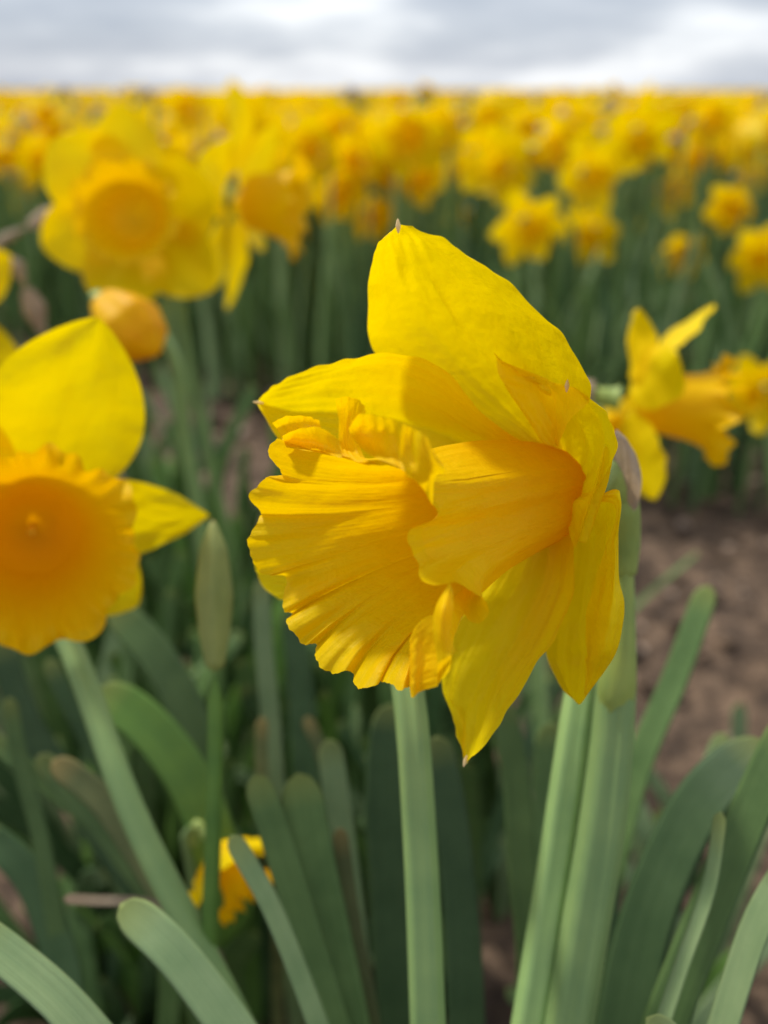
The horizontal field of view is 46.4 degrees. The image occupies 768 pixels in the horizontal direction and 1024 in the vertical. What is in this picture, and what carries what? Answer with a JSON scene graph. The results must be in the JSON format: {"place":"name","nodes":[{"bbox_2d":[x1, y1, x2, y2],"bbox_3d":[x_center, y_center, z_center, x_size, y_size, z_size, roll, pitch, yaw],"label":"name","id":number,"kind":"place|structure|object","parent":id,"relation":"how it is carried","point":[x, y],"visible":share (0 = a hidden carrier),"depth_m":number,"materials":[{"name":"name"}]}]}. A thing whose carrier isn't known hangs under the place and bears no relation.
{"place":"outdoors","nodes":[
{"label":"outdoors","id":0,"kind":"place"},
{"bbox_2d":[0,90,767,1023],"bbox_3d":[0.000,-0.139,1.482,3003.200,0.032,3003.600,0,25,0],"label":"ground","id":1,"kind":"structure","parent":0,"point":[716,682],"depth_m":0.94,"materials":[{"name":"soil"}]},
{"bbox_2d":[0,250,17,365],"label":"daffodil","id":2,"kind":"object","parent":1,"relation":"on","point":[8,348],"visible":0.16,"depth_m":0.42,"materials":[{"name":"yellow plant"}]},
{"bbox_2d":[0,132,23,219],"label":"daffodil","id":3,"kind":"object","parent":1,"relation":"on","point":[8,160],"visible":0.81,"depth_m":1.88,"materials":[{"name":"yellow plant"}]},
{"bbox_2d":[0,249,46,735],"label":"withered stem","id":4,"kind":"object","parent":1,"relation":"on","point":[34,308],"visible":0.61,"depth_m":0.44,"materials":[{"name":"plant"}]},
{"bbox_2d":[0,206,50,843],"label":"withered stem","id":5,"kind":"object","parent":1,"relation":"on","point":[35,221],"visible":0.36,"depth_m":0.50,"materials":[{"name":"plant"}]},
{"bbox_2d":[22,654,49,729],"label":"leaf clump","id":6,"kind":"object","parent":1,"relation":"on","point":[29,670],"visible":0.05,"depth_m":0.73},
{"bbox_2d":[0,900,84,1023],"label":"leaf clump","id":7,"kind":"object","parent":1,"relation":"on","point":[16,1011],"visible":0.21,"depth_m":0.46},
{"bbox_2d":[17,137,68,323],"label":"daffodil","id":8,"kind":"object","parent":1,"relation":"on","point":[30,161],"visible":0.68,"depth_m":1.72,"materials":[{"name":"yellow plant"}]},
{"bbox_2d":[18,85,72,132],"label":"daffodil","id":9,"kind":"object","parent":1,"relation":"on","point":[42,112],"visible":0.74,"depth_m":1.85,"materials":[{"name":"yellow plant"}]},
{"bbox_2d":[31,642,82,833],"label":"leaf clump","id":10,"kind":"object","parent":1,"relation":"on","point":[60,726],"visible":0.12,"depth_m":0.55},
{"bbox_2d":[0,679,132,990],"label":"leaf clump","id":11,"kind":"object","parent":1,"relation":"on","point":[93,880],"visible":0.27,"depth_m":0.45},
{"bbox_2d":[0,905,141,1023],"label":"leaf clump","id":12,"kind":"object","parent":1,"relation":"on","point":[115,1006],"visible":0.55,"depth_m":0.46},
{"bbox_2d":[0,607,156,956],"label":"leaf clump","id":13,"kind":"object","parent":1,"relation":"on","point":[71,864],"visible":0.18,"depth_m":0.47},
{"bbox_2d":[56,104,104,133],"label":"daffodil","id":14,"kind":"object","parent":1,"relation":"on","point":[77,123],"visible":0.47,"depth_m":1.77,"materials":[{"name":"yellow plant"}]},
{"bbox_2d":[0,698,179,1023],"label":"leaf clump","id":15,"kind":"object","parent":1,"relation":"on","point":[45,980],"visible":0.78,"depth_m":0.30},
{"bbox_2d":[62,872,120,1022],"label":"leaf clump","id":16,"kind":"object","parent":1,"relation":"on","point":[84,941],"visible":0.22,"depth_m":0.48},
{"bbox_2d":[27,589,210,890],"bbox_3d":[-0.128,0.169,0.529,0.077,0.255,0.138,22,33,38],"label":"leaf clump","id":17,"kind":"object","parent":1,"relation":"on","point":[169,827],"visible":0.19,"depth_m":0.52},
{"bbox_2d":[0,597,243,894],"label":"leaf clump","id":18,"kind":"object","parent":1,"relation":"on","point":[56,821],"visible":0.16,"depth_m":0.52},
{"bbox_2d":[58,876,188,1023],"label":"leaf clump","id":19,"kind":"object","parent":1,"relation":"on","point":[104,941],"visible":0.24,"depth_m":0.49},
{"bbox_2d":[0,608,251,1023],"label":"leaf clump","id":20,"kind":"object","parent":1,"relation":"on","point":[168,742],"visible":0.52,"depth_m":0.33,"materials":[{"name":"plant"}]},
{"bbox_2d":[0,317,253,1018],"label":"daffodil","id":21,"kind":"object","parent":1,"relation":"on","point":[82,527],"visible":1,"depth_m":0.24,"materials":[{"name":"yellow plant"}]},
{"bbox_2d":[41,103,227,680],"bbox_3d":[-0.110,0.025,0.551,0.083,0.504,0.132,10,27,20],"label":"daffodil","id":22,"kind":"object","parent":1,"relation":"on","point":[131,209],"visible":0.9,"depth_m":0.43,"materials":[{"name":"yellow plant"}]},
{"bbox_2d":[83,551,187,760],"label":"leaf clump","id":23,"kind":"object","parent":1,"relation":"on","point":[174,579],"visible":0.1,"depth_m":0.58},
{"bbox_2d":[97,86,186,317],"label":"daffodil","id":24,"kind":"object","parent":1,"relation":"on","point":[144,92],"visible":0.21,"depth_m":1.59,"materials":[{"name":"yellow plant"}]},
{"bbox_2d":[35,753,256,1023],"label":"leaf clump","id":25,"kind":"object","parent":1,"relation":"on","point":[164,943],"visible":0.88,"depth_m":0.20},
{"bbox_2d":[124,433,173,611],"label":"leaf clump","id":26,"kind":"object","parent":1,"relation":"on","point":[147,448],"visible":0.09,"depth_m":0.74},
{"bbox_2d":[89,289,225,732],"bbox_3d":[-0.108,0.093,0.487,0.038,0.436,0.106,0,25,0],"label":"daffodil bud","id":27,"kind":"object","parent":1,"relation":"on","point":[136,324],"visible":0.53,"depth_m":0.36,"materials":[{"name":"plant"}]},
{"bbox_2d":[135,548,187,673],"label":"leaf clump","id":28,"kind":"object","parent":1,"relation":"on","point":[150,599],"visible":0.04,"depth_m":0.68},
{"bbox_2d":[85,541,252,690],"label":"leaf clump","id":29,"kind":"object","parent":1,"relation":"on","point":[97,643],"visible":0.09,"depth_m":0.64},
{"bbox_2d":[138,366,227,492],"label":"leaf clump","id":30,"kind":"object","parent":1,"relation":"on","point":[165,384],"visible":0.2,"depth_m":0.91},
{"bbox_2d":[163,86,210,234],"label":"daffodil","id":31,"kind":"object","parent":1,"relation":"on","point":[180,107],"visible":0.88,"depth_m":1.83,"materials":[{"name":"yellow plant"}]},
{"bbox_2d":[128,417,251,660],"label":"leaf clump","id":32,"kind":"object","parent":1,"relation":"on","point":[138,472],"visible":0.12,"depth_m":0.68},
{"bbox_2d":[128,385,256,638],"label":"leaf clump","id":33,"kind":"object","parent":1,"relation":"on","point":[228,441],"visible":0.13,"depth_m":0.85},
{"bbox_2d":[109,600,282,766],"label":"leaf clump","id":34,"kind":"object","parent":1,"relation":"on","point":[237,721],"visible":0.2,"depth_m":0.55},
{"bbox_2d":[157,482,256,658],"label":"leaf clump","id":35,"kind":"object","parent":1,"relation":"on","point":[167,548],"visible":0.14,"depth_m":0.67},
{"bbox_2d":[144,456,272,662],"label":"leaf clump","id":36,"kind":"object","parent":1,"relation":"on","point":[151,563],"visible":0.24,"depth_m":0.65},
{"bbox_2d":[195,520,232,949],"bbox_3d":[-0.046,0.199,0.301,0.010,0.404,0.067,0,25,0],"label":"daffodil bud","id":37,"kind":"object","parent":1,"relation":"on","point":[214,595],"visible":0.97,"depth_m":0.24,"materials":[{"name":"green plant"}]},
{"bbox_2d":[178,932,261,1023],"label":"leaf clump","id":38,"kind":"object","parent":1,"relation":"on","point":[237,951],"visible":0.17,"depth_m":0.46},
{"bbox_2d":[180,819,273,926],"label":"daffodil","id":39,"kind":"object","parent":1,"relation":"on","point":[235,888],"visible":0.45,"depth_m":0.28,"materials":[{"name":"yellow plant"}]},
{"bbox_2d":[107,632,350,869],"bbox_3d":[-0.070,0.176,0.526,0.106,0.244,0.147,-22,33,-38],"label":"leaf clump","id":40,"kind":"object","parent":1,"relation":"on","point":[338,686],"visible":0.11,"depth_m":0.51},
{"bbox_2d":[132,607,326,855],"bbox_3d":[-0.096,0.165,0.515,0.089,0.273,0.104,16,30,30],"label":"leaf clump","id":41,"kind":"object","parent":1,"relation":"on","point":[229,771],"visible":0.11,"depth_m":0.48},
{"bbox_2d":[204,80,268,289],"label":"daffodil","id":42,"kind":"object","parent":1,"relation":"on","point":[216,101],"visible":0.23,"depth_m":1.50,"materials":[{"name":"yellow plant"}]},
{"bbox_2d":[209,446,276,648],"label":"leaf clump","id":43,"kind":"object","parent":1,"relation":"on","point":[245,567],"visible":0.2,"depth_m":0.76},
{"bbox_2d":[173,89,315,625],"bbox_3d":[-0.085,0.002,0.593,0.098,0.510,0.090,-20,32,-36],"label":"daffodil","id":44,"kind":"object","parent":1,"relation":"on","point":[275,205],"visible":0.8,"depth_m":0.51,"materials":[{"name":"yellow plant"}]},
{"bbox_2d":[224,172,264,376],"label":"daffodil","id":45,"kind":"object","parent":1,"relation":"on","point":[234,203],"visible":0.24,"depth_m":1.56,"materials":[{"name":"yellow plant"}]},
{"bbox_2d":[229,818,271,1023],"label":"leaf clump","id":46,"kind":"object","parent":1,"relation":"on","point":[254,986],"visible":0.38,"depth_m":0.51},
{"bbox_2d":[180,564,323,766],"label":"leaf clump","id":47,"kind":"object","parent":1,"relation":"on","point":[188,650],"visible":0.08,"depth_m":0.60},
{"bbox_2d":[223,581,311,814],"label":"leaf clump","id":48,"kind":"object","parent":1,"relation":"on","point":[242,621],"visible":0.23,"depth_m":0.55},
{"bbox_2d":[253,107,297,375],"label":"daffodil","id":49,"kind":"object","parent":1,"relation":"on","point":[279,115],"visible":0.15,"depth_m":1.51,"materials":[{"name":"yellow plant"}]},
{"bbox_2d":[268,145,301,372],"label":"daffodil","id":50,"kind":"object","parent":1,"relation":"on","point":[277,163],"visible":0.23,"depth_m":1.54,"materials":[{"name":"yellow plant"}]},
{"bbox_2d":[253,580,324,1023],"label":"leaf clump","id":51,"kind":"object","parent":1,"relation":"on","point":[307,740],"visible":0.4,"depth_m":0.34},
{"bbox_2d":[227,739,379,1023],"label":"leaf clump","id":52,"kind":"object","parent":1,"relation":"on","point":[312,908],"visible":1,"depth_m":0.24,"materials":[{"name":"plant"}]},
{"bbox_2d":[239,672,370,918],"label":"leaf clump","id":53,"kind":"object","parent":1,"relation":"on","point":[249,698],"visible":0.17,"depth_m":0.47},
{"bbox_2d":[287,88,324,116],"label":"daffodil","id":54,"kind":"object","parent":1,"relation":"on","point":[305,98],"visible":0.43,"depth_m":2.19,"materials":[{"name":"yellow plant"}]},
{"bbox_2d":[281,114,340,364],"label":"daffodil","id":55,"kind":"object","parent":1,"relation":"on","point":[310,139],"visible":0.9,"depth_m":1.23,"materials":[{"name":"yellow plant"}]},
{"bbox_2d":[233,658,426,831],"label":"leaf clump","id":56,"kind":"object","parent":1,"relation":"on","point":[245,674],"visible":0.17,"depth_m":0.47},
{"bbox_2d":[309,91,359,314],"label":"daffodil","id":57,"kind":"object","parent":1,"relation":"on","point":[334,116],"visible":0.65,"depth_m":1.42,"materials":[{"name":"yellow plant"}]},
{"bbox_2d":[313,170,366,358],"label":"daffodil","id":58,"kind":"object","parent":1,"relation":"on","point":[346,198],"visible":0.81,"depth_m":1.33,"materials":[{"name":"yellow plant"}]},
{"bbox_2d":[236,668,454,789],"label":"leaf clump","id":59,"kind":"object","parent":1,"relation":"on","point":[361,718],"visible":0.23,"depth_m":0.52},
{"bbox_2d":[333,132,380,316],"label":"daffodil","id":60,"kind":"object","parent":1,"relation":"on","point":[357,157],"visible":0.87,"depth_m":1.33,"materials":[{"name":"yellow plant"}]},
{"bbox_2d":[341,112,382,353],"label":"daffodil","id":61,"kind":"object","parent":1,"relation":"on","point":[370,128],"visible":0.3,"depth_m":1.46,"materials":[{"name":"yellow plant"}]},
{"bbox_2d":[338,86,401,259],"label":"daffodil","id":62,"kind":"object","parent":1,"relation":"on","point":[378,112],"visible":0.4,"depth_m":1.58,"materials":[{"name":"yellow plant"}]},
{"bbox_2d":[356,195,392,318],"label":"daffodil","id":63,"kind":"object","parent":1,"relation":"on","point":[381,216],"visible":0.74,"depth_m":1.53,"materials":[{"name":"yellow plant"}]},
{"bbox_2d":[0,122,767,514],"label":"row foliage","id":64,"kind":"object","parent":1,"relation":"on","point":[570,306],"visible":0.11,"depth_m":1.53,"materials":[{"name":"green plant"}]},
{"bbox_2d":[3,328,767,1023],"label":"soil clods","id":65,"kind":"object","parent":1,"relation":"on","point":[723,640],"visible":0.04,"depth_m":1.07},
{"bbox_2d":[374,160,409,224],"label":"daffodil","id":66,"kind":"object","parent":1,"relation":"on","point":[385,179],"visible":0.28,"depth_m":1.46,"materials":[{"name":"yellow plant"}]},
{"bbox_2d":[361,680,443,762],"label":"leaf clump","id":67,"kind":"object","parent":1,"relation":"on","point":[434,702],"visible":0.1,"depth_m":0.48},
{"bbox_2d":[374,109,445,228],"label":"daffodil","id":68,"kind":"object","parent":1,"relation":"on","point":[406,141],"visible":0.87,"depth_m":1.06,"materials":[{"name":"yellow plant"}]},
{"bbox_2d":[391,684,445,1023],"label":"stem","id":69,"kind":"object","parent":1,"relation":"on","point":[425,950],"visible":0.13,"depth_m":0.20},
{"bbox_2d":[402,157,444,208],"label":"daffodil","id":70,"kind":"object","parent":1,"relation":"on","point":[424,183],"visible":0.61,"depth_m":1.50,"materials":[{"name":"yellow plant"}]},
{"bbox_2d":[355,830,503,978],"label":"leaf clump","id":71,"kind":"object","parent":1,"relation":"on","point":[361,844],"visible":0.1,"depth_m":0.51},
{"bbox_2d":[319,677,560,1016],"bbox_3d":[0.026,0.185,0.529,0.108,0.226,0.118,14,29,28],"label":"leaf clump","id":72,"kind":"object","parent":1,"relation":"on","point":[484,856],"visible":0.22,"depth_m":0.50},
{"bbox_2d":[421,102,460,236],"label":"daffodil","id":73,"kind":"object","parent":1,"relation":"on","point":[441,113],"visible":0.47,"depth_m":1.49,"materials":[{"name":"yellow plant"}]},
{"bbox_2d":[247,218,641,1023],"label":"daffodil","id":74,"kind":"object","parent":1,"relation":"on","point":[451,496],"visible":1,"depth_m":0.16,"materials":[{"name":"yellow plant"}]},
{"bbox_2d":[364,704,536,1023],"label":"leaf clump","id":75,"kind":"object","parent":1,"relation":"on","point":[387,895],"visible":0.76,"depth_m":0.28,"materials":[{"name":"plant"}]},
{"bbox_2d":[391,675,549,847],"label":"leaf clump","id":76,"kind":"object","parent":1,"relation":"on","point":[523,704],"visible":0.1,"depth_m":0.54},
{"bbox_2d":[457,121,500,251],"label":"daffodil","id":77,"kind":"object","parent":1,"relation":"on","point":[469,174],"visible":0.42,"depth_m":1.43,"materials":[{"name":"yellow plant"}]},
{"bbox_2d":[462,88,509,190],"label":"daffodil","id":78,"kind":"object","parent":1,"relation":"on","point":[492,96],"visible":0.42,"depth_m":2.26,"materials":[{"name":"yellow plant"}]},
{"bbox_2d":[424,689,552,921],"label":"leaf clump","id":79,"kind":"object","parent":1,"relation":"on","point":[497,888],"visible":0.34,"depth_m":0.56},
{"bbox_2d":[471,100,507,256],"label":"daffodil","id":80,"kind":"object","parent":1,"relation":"on","point":[485,114],"visible":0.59,"depth_m":1.86,"materials":[{"name":"yellow plant"}]},
{"bbox_2d":[471,128,532,206],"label":"daffodil","id":81,"kind":"object","parent":1,"relation":"on","point":[493,165],"visible":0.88,"depth_m":1.30,"materials":[{"name":"yellow plant"}]},
{"bbox_2d":[505,102,544,191],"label":"daffodil","id":82,"kind":"object","parent":1,"relation":"on","point":[527,126],"visible":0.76,"depth_m":2.10,"materials":[{"name":"yellow plant"}]},
{"bbox_2d":[490,188,568,286],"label":"daffodil","id":83,"kind":"object","parent":1,"relation":"on","point":[532,238],"visible":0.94,"depth_m":1.15,"materials":[{"name":"yellow plant"}]},
{"bbox_2d":[517,120,572,297],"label":"daffodil","id":84,"kind":"object","parent":1,"relation":"on","point":[551,148],"visible":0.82,"depth_m":1.36,"materials":[{"name":"yellow plant"}]},
{"bbox_2d":[511,684,595,1023],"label":"daffodil stem","id":85,"kind":"object","parent":1,"relation":"on","point":[563,810],"visible":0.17,"depth_m":0.21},
{"bbox_2d":[531,107,601,265],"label":"daffodil","id":86,"kind":"object","parent":1,"relation":"on","point":[587,133],"visible":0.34,"depth_m":1.51,"materials":[{"name":"yellow plant"}]},
{"bbox_2d":[567,102,606,208],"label":"daffodil","id":87,"kind":"object","parent":1,"relation":"on","point":[592,119],"visible":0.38,"depth_m":1.90,"materials":[{"name":"yellow plant"}]},
{"bbox_2d":[557,207,621,339],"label":"daffodil","id":88,"kind":"object","parent":1,"relation":"on","point":[602,231],"visible":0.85,"depth_m":1.43,"materials":[{"name":"yellow plant"}]},
{"bbox_2d":[556,136,623,290],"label":"daffodil","id":89,"kind":"object","parent":1,"relation":"on","point":[601,173],"visible":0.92,"depth_m":1.19,"materials":[{"name":"yellow plant"}]},
{"bbox_2d":[518,553,698,733],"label":"leaf clump","id":90,"kind":"object","parent":1,"relation":"on","point":[528,713],"visible":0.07,"depth_m":0.64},
{"bbox_2d":[532,585,715,1020],"bbox_3d":[0.063,0.200,0.344,0.058,0.355,0.104,12,28,23],"label":"leaf clump","id":91,"kind":"object","parent":1,"relation":"on","point":[656,721],"visible":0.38,"depth_m":0.30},
{"bbox_2d":[607,81,660,215],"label":"daffodil","id":92,"kind":"object","parent":1,"relation":"on","point":[648,93],"visible":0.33,"depth_m":1.67,"materials":[{"name":"yellow plant"}]},
{"bbox_2d":[507,941,767,1023],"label":"leaf clump","id":93,"kind":"object","parent":1,"relation":"on","point":[702,1012],"visible":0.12,"depth_m":0.44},
{"bbox_2d":[530,304,746,738],"bbox_3d":[0.101,0.124,0.418,0.077,0.439,0.059,-9,27,-18],"label":"daffodil","id":94,"kind":"object","parent":1,"relation":"on","point":[666,396],"visible":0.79,"depth_m":0.33,"materials":[{"name":"yellow plant"}]},
{"bbox_2d":[607,100,679,338],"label":"daffodil","id":95,"kind":"object","parent":1,"relation":"on","point":[637,145],"visible":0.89,"depth_m":1.29,"materials":[{"name":"yellow plant"}]},
{"bbox_2d":[648,166,692,242],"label":"daffodil","id":96,"kind":"object","parent":1,"relation":"on","point":[686,197],"visible":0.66,"depth_m":1.82,"materials":[{"name":"yellow plant"}]},
{"bbox_2d":[624,799,728,1005],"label":"leaf clump","id":97,"kind":"object","parent":1,"relation":"on","point":[646,824],"visible":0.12,"depth_m":0.50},
{"bbox_2d":[595,733,759,1023],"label":"leaf clump","id":98,"kind":"object","parent":1,"relation":"on","point":[690,824],"visible":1,"depth_m":0.23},
{"bbox_2d":[658,234,706,292],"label":"daffodil","id":99,"kind":"object","parent":1,"relation":"on","point":[678,242],"visible":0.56,"depth_m":1.61,"materials":[{"name":"yellow plant"}]},
{"bbox_2d":[660,134,719,306],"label":"daffodil","id":100,"kind":"object","parent":1,"relation":"on","point":[694,154],"visible":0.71,"depth_m":1.61,"materials":[{"name":"yellow plant"}]},
{"bbox_2d":[641,727,767,1023],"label":"leaf clump","id":101,"kind":"object","parent":1,"relation":"on","point":[746,816],"visible":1,"depth_m":0.21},
{"bbox_2d":[674,91,736,278],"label":"daffodil","id":102,"kind":"object","parent":1,"relation":"on","point":[715,122],"visible":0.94,"depth_m":1.50,"materials":[{"name":"yellow plant"}]},
{"bbox_2d":[648,703,767,963],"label":"leaf clump","id":103,"kind":"object","parent":1,"relation":"on","point":[659,788],"visible":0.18,"depth_m":0.54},
{"bbox_2d":[685,113,767,308],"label":"daffodil","id":104,"kind":"object","parent":1,"relation":"on","point":[747,138],"visible":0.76,"depth_m":1.52,"materials":[{"name":"yellow plant"}]},
{"bbox_2d":[703,185,753,234],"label":"daffodil","id":105,"kind":"object","parent":1,"relation":"on","point":[725,210],"visible":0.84,"depth_m":1.42,"materials":[{"name":"yellow plant"}]},
{"bbox_2d":[716,133,764,306],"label":"daffodil","id":106,"kind":"object","parent":1,"relation":"on","point":[746,163],"visible":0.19,"depth_m":1.60,"materials":[{"name":"yellow plant"}]},
{"bbox_2d":[727,354,767,472],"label":"daffodil","id":107,"kind":"object","parent":1,"relation":"on","point":[751,400],"visible":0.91,"depth_m":0.62,"materials":[{"name":"yellow plant"}]},
{"bbox_2d":[727,226,767,354],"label":"daffodil","id":108,"kind":"object","parent":1,"relation":"on","point":[748,259],"visible":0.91,"depth_m":1.25,"materials":[{"name":"yellow plant"}]},
{"bbox_2d":[0,82,767,188],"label":"daffodil field","id":109,"kind":"structure","parent":0,"point":[683,103],"depth_m":4.77,"materials":[{"name":"yellow plant"}]},
{"bbox_2d":[0,0,767,89],"label":"sky","id":110,"kind":"structure","parent":0,"point":[73,44],"materials":[{"name":"grey"}]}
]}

